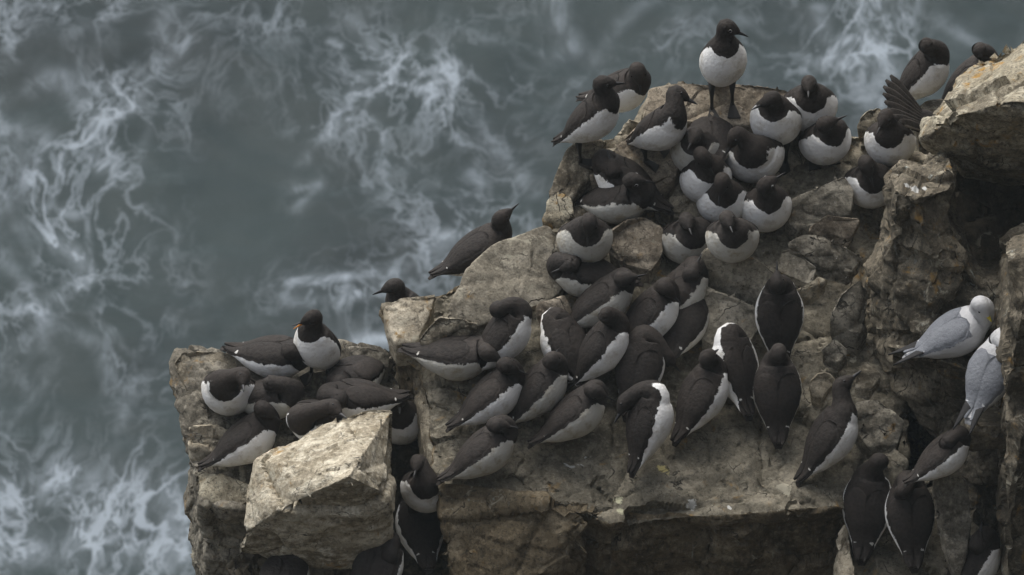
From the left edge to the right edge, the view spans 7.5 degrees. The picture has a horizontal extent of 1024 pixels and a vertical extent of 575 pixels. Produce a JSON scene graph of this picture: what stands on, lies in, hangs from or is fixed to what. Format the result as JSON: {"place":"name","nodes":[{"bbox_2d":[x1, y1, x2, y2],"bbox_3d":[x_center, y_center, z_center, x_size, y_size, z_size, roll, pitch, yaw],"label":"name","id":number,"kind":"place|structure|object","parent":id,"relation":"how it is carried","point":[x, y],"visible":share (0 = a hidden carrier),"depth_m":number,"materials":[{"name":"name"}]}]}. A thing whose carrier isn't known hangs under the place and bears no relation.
{"place":"outdoors","nodes":[
{"label":"outdoors","id":0,"kind":"place"},
{"bbox_2d":[0,0,1023,574],"bbox_3d":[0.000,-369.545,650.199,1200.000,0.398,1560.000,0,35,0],"label":"sea","id":1,"kind":"structure","parent":0,"point":[218,174],"depth_m":125.32,"materials":[{"name":"liquid"}]},
{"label":"cliff base","id":2,"kind":"structure","parent":0,"visible":0},
{"bbox_2d":[168,340,398,574],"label":"rock stack","id":3,"kind":"object","parent":2,"relation":"on","point":[216,540],"visible":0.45,"depth_m":29.87,"materials":[{"name":"stone"}]},
{"bbox_2d":[180,398,211,419],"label":"slab","id":4,"kind":"structure","parent":3,"relation":"on","point":[208,412],"depth_m":29.84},
{"bbox_2d":[175,351,238,390],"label":"slab","id":5,"kind":"structure","parent":3,"relation":"on","point":[232,361],"depth_m":29.93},
{"bbox_2d":[188,424,226,463],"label":"slab","id":6,"kind":"structure","parent":3,"relation":"on","point":[211,434],"depth_m":29.80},
{"bbox_2d":[197,471,248,515],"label":"slab","id":7,"kind":"structure","parent":3,"relation":"on","point":[214,488],"depth_m":29.70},
{"bbox_2d":[201,367,255,415],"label":"guillemot","id":8,"kind":"object","parent":3,"relation":"on","point":[226,392],"visible":1,"depth_m":29.68,"materials":[{"name":"white"}]},
{"bbox_2d":[197,400,282,471],"bbox_3d":[-1.037,0.554,29.704,0.332,0.295,0.200,0,35,0],"label":"guillemot","id":9,"kind":"object","parent":3,"relation":"on","point":[248,438],"visible":1,"depth_m":29.65,"materials":[{"name":"black"}]},
{"bbox_2d":[220,335,309,377],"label":"guillemot","id":10,"kind":"object","parent":3,"relation":"on","point":[267,355],"visible":1,"depth_m":29.80,"materials":[{"name":"black"}]},
{"bbox_2d":[244,375,304,418],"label":"guillemot","id":11,"kind":"object","parent":3,"relation":"on","point":[282,395],"visible":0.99,"depth_m":29.68,"materials":[{"name":"black"}]},
{"bbox_2d":[302,370,325,399],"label":"slab","id":12,"kind":"structure","parent":3,"relation":"on","point":[314,384],"depth_m":29.90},
{"bbox_2d":[293,309,340,394],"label":"guillemot","id":13,"kind":"object","parent":12,"relation":"on","point":[316,341],"visible":0.99,"depth_m":29.71,"materials":[{"name":"white"}]},
{"bbox_2d":[286,399,346,438],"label":"guillemot","id":14,"kind":"object","parent":3,"relation":"on","point":[304,417],"visible":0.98,"depth_m":29.44,"materials":[{"name":"black"}]},
{"bbox_2d":[325,351,389,383],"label":"guillemot","id":15,"kind":"object","parent":3,"relation":"on","point":[362,367],"visible":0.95,"depth_m":29.80,"materials":[{"name":"black"}]},
{"bbox_2d":[317,378,413,418],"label":"guillemot","id":16,"kind":"object","parent":3,"relation":"on","point":[353,396],"visible":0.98,"depth_m":29.60,"materials":[{"name":"black"}]},
{"bbox_2d":[349,347,389,379],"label":"slab","id":17,"kind":"structure","parent":3,"relation":"on","point":[383,358],"depth_m":29.91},
{"bbox_2d":[227,368,449,574],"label":"rock gully","id":18,"kind":"object","parent":2,"relation":"on","point":[247,564],"visible":0.19,"depth_m":29.83,"materials":[{"name":"stone"}]},
{"bbox_2d":[260,554,309,574],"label":"guillemot","id":19,"kind":"object","parent":18,"relation":"on","point":[289,564],"visible":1,"depth_m":29.37,"materials":[{"name":"black"}]},
{"bbox_2d":[240,410,395,569],"bbox_3d":[-0.734,0.789,29.382,0.592,0.570,0.504,0,35,0],"label":"boulder","id":20,"kind":"object","parent":18,"relation":"on","point":[322,497],"visible":1,"depth_m":29.25,"materials":[{"name":"stone"}]},
{"bbox_2d":[351,532,403,574],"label":"guillemot","id":21,"kind":"object","parent":18,"relation":"on","point":[386,558],"visible":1,"depth_m":29.30,"materials":[{"name":"black"}]},
{"bbox_2d":[390,391,418,453],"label":"guillemot","id":22,"kind":"object","parent":18,"relation":"on","point":[404,425],"visible":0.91,"depth_m":29.77,"materials":[{"name":"black"}]},
{"bbox_2d":[395,497,442,574],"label":"guillemot","id":23,"kind":"object","parent":18,"relation":"on","point":[420,535],"visible":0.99,"depth_m":29.69,"materials":[{"name":"black"}]},
{"bbox_2d":[400,454,443,512],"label":"guillemot","id":24,"kind":"object","parent":18,"relation":"on","point":[419,488],"visible":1,"depth_m":29.53,"materials":[{"name":"black"}]},
{"bbox_2d":[378,156,911,574],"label":"rock ledge","id":25,"kind":"object","parent":2,"relation":"on","point":[720,493],"visible":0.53,"depth_m":29.60,"materials":[{"name":"stone"}]},
{"bbox_2d":[383,294,434,366],"bbox_3d":[-0.393,0.166,29.787,0.201,0.246,0.154,0,35,0],"label":"stone","id":26,"kind":"object","parent":25,"relation":"on","point":[408,320],"visible":1,"depth_m":29.76,"materials":[{"name":"stone"}]},
{"bbox_2d":[413,378,434,468],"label":"slab","id":27,"kind":"structure","parent":25,"relation":"on","point":[426,447],"depth_m":29.70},
{"bbox_2d":[397,334,499,380],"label":"guillemot","id":28,"kind":"object","parent":25,"relation":"on","point":[454,358],"visible":1,"depth_m":29.59,"materials":[{"name":"black"}]},
{"bbox_2d":[419,316,477,344],"bbox_3d":[-0.241,0.198,29.674,0.224,0.183,0.064,0,35,0],"label":"stone","id":29,"kind":"object","parent":25,"relation":"on","point":[441,327],"visible":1,"depth_m":29.64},
{"bbox_2d":[436,415,519,485],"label":"guillemot","id":30,"kind":"object","parent":25,"relation":"on","point":[487,449],"visible":1,"depth_m":29.39,"materials":[{"name":"black"}]},
{"bbox_2d":[445,357,527,432],"bbox_3d":[-0.096,0.388,29.546,0.318,0.291,0.197,0,35,0],"label":"guillemot","id":31,"kind":"object","parent":25,"relation":"on","point":[496,391],"visible":1,"depth_m":29.50,"materials":[{"name":"black"}]},
{"bbox_2d":[467,296,532,380],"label":"guillemot","id":32,"kind":"object","parent":25,"relation":"on","point":[506,332],"visible":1,"depth_m":29.55,"materials":[{"name":"black"}]},
{"bbox_2d":[447,225,563,330],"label":"slab","id":33,"kind":"structure","parent":25,"relation":"on","point":[515,266],"depth_m":29.77,"materials":[{"name":"stone"}]},
{"bbox_2d":[437,484,586,574],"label":"boulder","id":34,"kind":"object","parent":25,"relation":"on","point":[485,530],"visible":1,"depth_m":29.47,"materials":[{"name":"stone"}]},
{"bbox_2d":[507,348,567,422],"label":"guillemot","id":35,"kind":"object","parent":25,"relation":"on","point":[543,391],"visible":1,"depth_m":29.52,"materials":[{"name":"black"}]},
{"bbox_2d":[535,295,571,325],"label":"stone","id":36,"kind":"object","parent":25,"relation":"on","point":[542,307],"visible":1,"depth_m":29.71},
{"bbox_2d":[540,307,592,387],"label":"guillemot","id":37,"kind":"object","parent":25,"relation":"on","point":[564,331],"visible":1,"depth_m":29.64,"materials":[{"name":"black"}]},
{"bbox_2d":[527,379,614,448],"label":"guillemot","id":38,"kind":"object","parent":25,"relation":"on","point":[576,413],"visible":1,"depth_m":29.45,"materials":[{"name":"black"}]},
{"bbox_2d":[556,212,612,261],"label":"guillemot","id":39,"kind":"object","parent":25,"relation":"on","point":[587,237],"visible":1,"depth_m":29.72,"materials":[{"name":"white"}]},
{"bbox_2d":[546,252,643,296],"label":"guillemot","id":40,"kind":"object","parent":25,"relation":"on","point":[573,275],"visible":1,"depth_m":29.75,"materials":[{"name":"black"}]},
{"bbox_2d":[565,306,629,392],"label":"guillemot","id":41,"kind":"object","parent":25,"relation":"on","point":[604,344],"visible":1,"depth_m":29.55,"materials":[{"name":"black"}]},
{"bbox_2d":[571,267,646,327],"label":"guillemot","id":42,"kind":"object","parent":25,"relation":"on","point":[614,288],"visible":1,"depth_m":29.67,"materials":[{"name":"black"}]},
{"bbox_2d":[575,172,655,223],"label":"guillemot","id":43,"kind":"object","parent":25,"relation":"on","point":[632,196],"visible":1,"depth_m":29.88,"materials":[{"name":"black"}]},
{"bbox_2d":[590,128,680,199],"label":"slab","id":44,"kind":"structure","parent":25,"relation":"on","point":[665,177],"depth_m":30.03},
{"bbox_2d":[626,85,697,172],"bbox_3d":[0.552,-0.625,29.959,0.188,0.370,0.286,-28,44,-34],"label":"guillemot","id":45,"kind":"object","parent":44,"relation":"on","point":[662,128],"visible":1,"depth_m":29.85,"materials":[{"name":"black"}]},
{"bbox_2d":[610,217,662,283],"bbox_3d":[0.478,-0.107,29.923,0.204,0.309,0.143,0,35,0],"label":"boulder","id":46,"kind":"object","parent":25,"relation":"on","point":[637,246],"visible":0.85,"depth_m":29.89,"materials":[{"name":"stone"}]},
{"bbox_2d":[614,380,673,477],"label":"guillemot","id":47,"kind":"object","parent":25,"relation":"on","point":[646,405],"visible":1,"depth_m":29.36,"materials":[{"name":"black"}]},
{"bbox_2d":[615,324,680,422],"bbox_3d":[0.474,0.312,29.597,0.282,0.286,0.198,-29,44,-35],"label":"guillemot","id":48,"kind":"object","parent":25,"relation":"on","point":[648,354],"visible":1,"depth_m":29.56,"materials":[{"name":"black"}]},
{"bbox_2d":[626,277,681,335],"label":"guillemot","id":49,"kind":"object","parent":25,"relation":"on","point":[655,305],"visible":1,"depth_m":29.64,"materials":[{"name":"black"}]},
{"bbox_2d":[663,299,708,366],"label":"guillemot","id":50,"kind":"object","parent":25,"relation":"on","point":[685,332],"visible":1,"depth_m":29.68,"materials":[{"name":"black"}]},
{"bbox_2d":[662,212,710,263],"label":"guillemot","id":51,"kind":"object","parent":25,"relation":"on","point":[683,236],"visible":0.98,"depth_m":29.83,"materials":[{"name":"white"}]},
{"bbox_2d":[667,254,707,308],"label":"guillemot","id":52,"kind":"object","parent":25,"relation":"on","point":[689,276],"visible":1,"depth_m":29.72,"materials":[{"name":"black"}]},
{"bbox_2d":[670,348,728,446],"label":"guillemot","id":53,"kind":"object","parent":25,"relation":"on","point":[702,394],"visible":1,"depth_m":29.49,"materials":[{"name":"black"}]},
{"bbox_2d":[679,146,731,201],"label":"guillemot","id":54,"kind":"object","parent":25,"relation":"on","point":[697,177],"visible":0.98,"depth_m":29.90,"materials":[{"name":"white"}]},
{"bbox_2d":[696,172,746,222],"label":"guillemot","id":55,"kind":"object","parent":25,"relation":"on","point":[720,193],"visible":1,"depth_m":29.89,"materials":[{"name":"white"}]},
{"bbox_2d":[702,287,758,350],"bbox_3d":[0.832,0.170,29.777,0.241,0.305,0.171,0,35,0],"label":"boulder","id":56,"kind":"object","parent":25,"relation":"on","point":[723,308],"visible":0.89,"depth_m":29.73,"materials":[{"name":"stone"}]},
{"bbox_2d":[712,323,758,420],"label":"guillemot","id":57,"kind":"object","parent":25,"relation":"on","point":[736,351],"visible":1,"depth_m":29.55,"materials":[{"name":"black"}]},
{"bbox_2d":[701,248,773,306],"bbox_3d":[0.892,-0.022,29.791,0.346,0.265,0.064,9,36,13],"label":"boulder","id":58,"kind":"object","parent":25,"relation":"on","point":[746,280],"visible":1,"depth_m":29.76,"materials":[{"name":"stone"}]},
{"bbox_2d":[705,210,759,262],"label":"guillemot","id":59,"kind":"object","parent":58,"relation":"on","point":[730,237],"visible":1,"depth_m":29.57,"materials":[{"name":"white"}]},
{"bbox_2d":[742,172,791,231],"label":"guillemot","id":60,"kind":"object","parent":25,"relation":"on","point":[767,205],"visible":0.94,"depth_m":29.89,"materials":[{"name":"white"}]},
{"bbox_2d":[753,343,801,448],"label":"guillemot","id":61,"kind":"object","parent":25,"relation":"on","point":[777,390],"visible":1,"depth_m":29.54,"materials":[{"name":"black"}]},
{"bbox_2d":[755,262,803,356],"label":"guillemot","id":62,"kind":"object","parent":25,"relation":"on","point":[779,312],"visible":1,"depth_m":29.62,"materials":[{"name":"black"}]},
{"bbox_2d":[778,249,815,288],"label":"slab","id":63,"kind":"structure","parent":25,"relation":"on","point":[798,270],"depth_m":29.89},
{"bbox_2d":[797,277,826,304],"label":"stone","id":64,"kind":"object","parent":25,"relation":"on","point":[812,292],"visible":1,"depth_m":29.87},
{"bbox_2d":[785,176,853,240],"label":"slab","id":65,"kind":"structure","parent":25,"relation":"on","point":[817,204],"depth_m":30.00,"materials":[{"name":"stone"}]},
{"bbox_2d":[807,372,834,409],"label":"stone","id":66,"kind":"object","parent":25,"relation":"on","point":[819,389],"visible":1,"depth_m":29.65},
{"bbox_2d":[788,235,861,283],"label":"slab","id":67,"kind":"structure","parent":25,"relation":"on","point":[833,261],"depth_m":29.90,"materials":[{"name":"stone"}]},
{"bbox_2d":[793,370,861,486],"bbox_3d":[1.196,0.538,29.486,0.259,0.389,0.233,0,35,0],"label":"guillemot","id":68,"kind":"object","parent":25,"relation":"on","point":[831,438],"visible":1,"depth_m":29.44,"materials":[{"name":"black"}]},
{"bbox_2d":[808,216,858,247],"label":"slab","id":69,"kind":"structure","parent":25,"relation":"on","point":[841,231],"depth_m":29.97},
{"bbox_2d":[822,339,846,372],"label":"stone","id":70,"kind":"object","parent":25,"relation":"on","point":[834,353],"visible":1,"depth_m":29.72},
{"bbox_2d":[830,282,870,355],"bbox_3d":[1.304,0.142,29.802,0.101,0.303,0.189,25,42,31],"label":"boulder","id":71,"kind":"object","parent":25,"relation":"on","point":[848,330],"visible":1,"depth_m":29.77,"materials":[{"name":"stone"}]},
{"bbox_2d":[854,364,880,399],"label":"stone","id":72,"kind":"object","parent":25,"relation":"on","point":[867,380],"visible":1,"depth_m":29.62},
{"bbox_2d":[845,155,890,208],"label":"guillemot","id":73,"kind":"object","parent":25,"relation":"on","point":[864,178],"visible":0.91,"depth_m":29.99,"materials":[{"name":"black"}]},
{"bbox_2d":[854,399,903,459],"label":"slab","id":74,"kind":"structure","parent":25,"relation":"on","point":[880,426],"depth_m":29.58,"materials":[{"name":"stone"}]},
{"bbox_2d":[573,80,926,240],"bbox_3d":[0.909,0.038,30.516,1.608,1.709,0.564,0,35,0],"label":"rock outcrop","id":75,"kind":"object","parent":2,"relation":"on","point":[796,156],"visible":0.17,"depth_m":30.18,"materials":[{"name":"stone"}]},
{"bbox_2d":[542,192,573,228],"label":"boulder","id":76,"kind":"object","parent":75,"relation":"on","point":[558,213],"visible":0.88,"depth_m":29.99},
{"bbox_2d":[548,139,606,205],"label":"slab","id":77,"kind":"structure","parent":75,"relation":"on","point":[571,180],"depth_m":30.02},
{"bbox_2d":[551,75,625,170],"bbox_3d":[0.293,-0.653,29.954,0.197,0.428,0.246,-26,42,-32],"label":"guillemot","id":78,"kind":"object","parent":77,"relation":"on","point":[594,115],"visible":1,"depth_m":29.85,"materials":[{"name":"black"}]},
{"bbox_2d":[575,62,650,112],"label":"guillemot","id":79,"kind":"object","parent":75,"relation":"on","point":[635,77],"visible":0.77,"depth_m":30.33,"materials":[{"name":"black"}]},
{"bbox_2d":[592,149,673,215],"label":"guillemot","id":80,"kind":"object","parent":75,"relation":"on","point":[610,168],"visible":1,"depth_m":29.95,"materials":[{"name":"black"}]},
{"bbox_2d":[669,195,702,221],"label":"stone","id":81,"kind":"object","parent":75,"relation":"on","point":[681,204],"visible":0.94,"depth_m":30.02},
{"bbox_2d":[670,126,718,170],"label":"guillemot","id":82,"kind":"object","parent":75,"relation":"on","point":[682,150],"visible":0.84,"depth_m":29.94,"materials":[{"name":"black"}]},
{"bbox_2d":[688,116,732,160],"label":"guillemot","id":83,"kind":"object","parent":75,"relation":"on","point":[718,128],"visible":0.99,"depth_m":30.05,"materials":[{"name":"black"}]},
{"bbox_2d":[643,83,786,133],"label":"slab","id":84,"kind":"structure","parent":75,"relation":"on","point":[747,98],"depth_m":30.14,"materials":[{"name":"stone"}]},
{"bbox_2d":[699,18,747,116],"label":"guillemot","id":85,"kind":"object","parent":84,"relation":"on","point":[723,59],"visible":1,"depth_m":29.93,"materials":[{"name":"white"}]},
{"bbox_2d":[724,126,784,182],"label":"guillemot","id":86,"kind":"object","parent":75,"relation":"on","point":[753,158],"visible":1,"depth_m":29.97,"materials":[{"name":"black"}]},
{"bbox_2d":[750,90,801,175],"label":"guillemot","id":87,"kind":"object","parent":75,"relation":"on","point":[775,115],"visible":1,"depth_m":30.00,"materials":[{"name":"white"}]},
{"bbox_2d":[784,75,837,130],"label":"guillemot","id":88,"kind":"object","parent":75,"relation":"on","point":[811,99],"visible":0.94,"depth_m":30.06,"materials":[{"name":"black"}]},
{"bbox_2d":[798,115,851,171],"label":"guillemot","id":89,"kind":"object","parent":75,"relation":"on","point":[825,140],"visible":1,"depth_m":30.06,"materials":[{"name":"white"}]},
{"bbox_2d":[857,108,880,151],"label":"stone","id":90,"kind":"object","parent":75,"relation":"on","point":[867,119],"visible":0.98,"depth_m":30.18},
{"bbox_2d":[864,74,934,165],"bbox_3d":[1.476,-0.627,30.093,0.274,0.437,0.269,-13,37,-18],"label":"guillemot","id":91,"kind":"object","parent":75,"relation":"on","point":[889,138],"visible":0.95,"depth_m":29.99,"materials":[{"name":"black"}]},
{"bbox_2d":[836,487,1002,574],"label":"rock shelf","id":92,"kind":"object","parent":2,"relation":"on","point":[886,557],"visible":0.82,"depth_m":29.58,"materials":[{"name":"stone"}]},
{"bbox_2d":[833,525,855,574],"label":"stone","id":93,"kind":"object","parent":92,"relation":"on","point":[843,563],"visible":1,"depth_m":29.51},
{"bbox_2d":[842,452,890,565],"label":"guillemot","id":94,"kind":"object","parent":92,"relation":"on","point":[866,490],"visible":1,"depth_m":29.47,"materials":[{"name":"black"}]},
{"bbox_2d":[864,448,908,486],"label":"slab","id":95,"kind":"structure","parent":92,"relation":"on","point":[898,464],"depth_m":29.52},
{"bbox_2d":[885,470,934,573],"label":"guillemot","id":96,"kind":"object","parent":92,"relation":"on","point":[910,514],"visible":1,"depth_m":29.41,"materials":[{"name":"black"}]},
{"bbox_2d":[932,470,973,574],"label":"slab","id":97,"kind":"structure","parent":92,"relation":"on","point":[950,495],"depth_m":29.38,"materials":[{"name":"stone"}]},
{"bbox_2d":[902,425,970,487],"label":"guillemot","id":98,"kind":"object","parent":97,"relation":"on","point":[944,454],"visible":1,"depth_m":29.22,"materials":[{"name":"black"}]},
{"bbox_2d":[947,523,999,574],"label":"guillemot","id":99,"kind":"object","parent":92,"relation":"on","point":[983,556],"visible":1,"depth_m":29.39,"materials":[{"name":"black"}]},
{"bbox_2d":[862,152,1000,543],"bbox_3d":[1.750,0.664,30.317,0.913,2.922,1.514,0,35,0],"label":"rock buttress","id":100,"kind":"object","parent":2,"relation":"on","point":[924,270],"visible":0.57,"depth_m":29.51,"materials":[{"name":"stone"}]},
{"bbox_2d":[924,152,933,163],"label":"slab","id":101,"kind":"structure","parent":100,"relation":"on","point":[929,156],"depth_m":30.02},
{"bbox_2d":[886,344,973,380],"bbox_3d":[1.664,0.323,29.647,0.500,0.532,0.506,0,35,0],"label":"rock step","id":102,"kind":"object","parent":100,"relation":"on","point":[953,368],"visible":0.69,"depth_m":29.43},
{"bbox_2d":[888,295,994,365],"bbox_3d":[1.616,0.140,29.295,0.401,0.258,0.193,0,35,0],"label":"gull","id":103,"kind":"object","parent":102,"relation":"on","point":[958,332],"visible":1,"depth_m":29.26,"materials":[{"name":"grey"}]},
{"bbox_2d":[954,172,1023,263],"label":"rock recess","id":104,"kind":"object","parent":2,"relation":"on","point":[989,214],"visible":0.07,"depth_m":30.33,"materials":[{"name":"stone"}]},
{"bbox_2d":[910,99,941,154],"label":"slab","id":105,"kind":"structure","parent":104,"relation":"on","point":[932,105],"depth_m":30.58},
{"bbox_2d":[885,37,949,107],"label":"guillemot","id":106,"kind":"object","parent":105,"relation":"on","point":[925,72],"visible":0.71,"depth_m":30.52,"materials":[{"name":"white"}]},
{"bbox_2d":[941,42,998,98],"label":"guillemot","id":107,"kind":"object","parent":105,"relation":"on","point":[983,52],"visible":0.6,"depth_m":30.61,"materials":[{"name":"black"}]},
{"bbox_2d":[919,41,1023,185],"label":"boulder","id":108,"kind":"object","parent":104,"relation":"on","point":[973,127],"visible":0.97,"depth_m":29.51,"materials":[{"name":"stone"}]},
{"bbox_2d":[994,222,1023,574],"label":"rock pillar","id":109,"kind":"object","parent":2,"relation":"on","point":[1009,322],"visible":0.93,"depth_m":29.11,"materials":[{"name":"stone"}]},
{"bbox_2d":[960,405,1005,451],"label":"slab","id":110,"kind":"structure","parent":109,"relation":"attached to","point":[987,433],"depth_m":29.27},
{"bbox_2d":[953,328,1005,435],"bbox_3d":[1.765,0.330,29.169,0.189,0.310,0.356,28,44,34],"label":"gull","id":111,"kind":"object","parent":110,"relation":"on","point":[984,385],"visible":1,"depth_m":29.15,"materials":[{"name":"grey"}]},
{"bbox_3d":[-0.070,0.148,30.315,0.211,0.657,0.258,0,35,0],"label":"slab","id":112,"kind":"object","parent":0,"visible":0},
{"bbox_2d":[428,203,518,279],"bbox_3d":[-0.149,-0.179,30.051,0.354,0.265,0.196,0,35,0],"label":"guillemot","id":113,"kind":"object","parent":112,"relation":"on","point":[467,249],"visible":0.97,"depth_m":30.01,"materials":[{"name":"black"}]},
{"bbox_3d":[-0.368,0.393,30.407,0.138,0.640,0.260,0,35,0],"label":"slab","id":114,"kind":"object","parent":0,"visible":0},
{"bbox_2d":[372,278,419,301],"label":"guillemot","id":115,"kind":"object","parent":114,"relation":"on","point":[394,289],"visible":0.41,"depth_m":30.13,"materials":[{"name":"black"}]}
]}

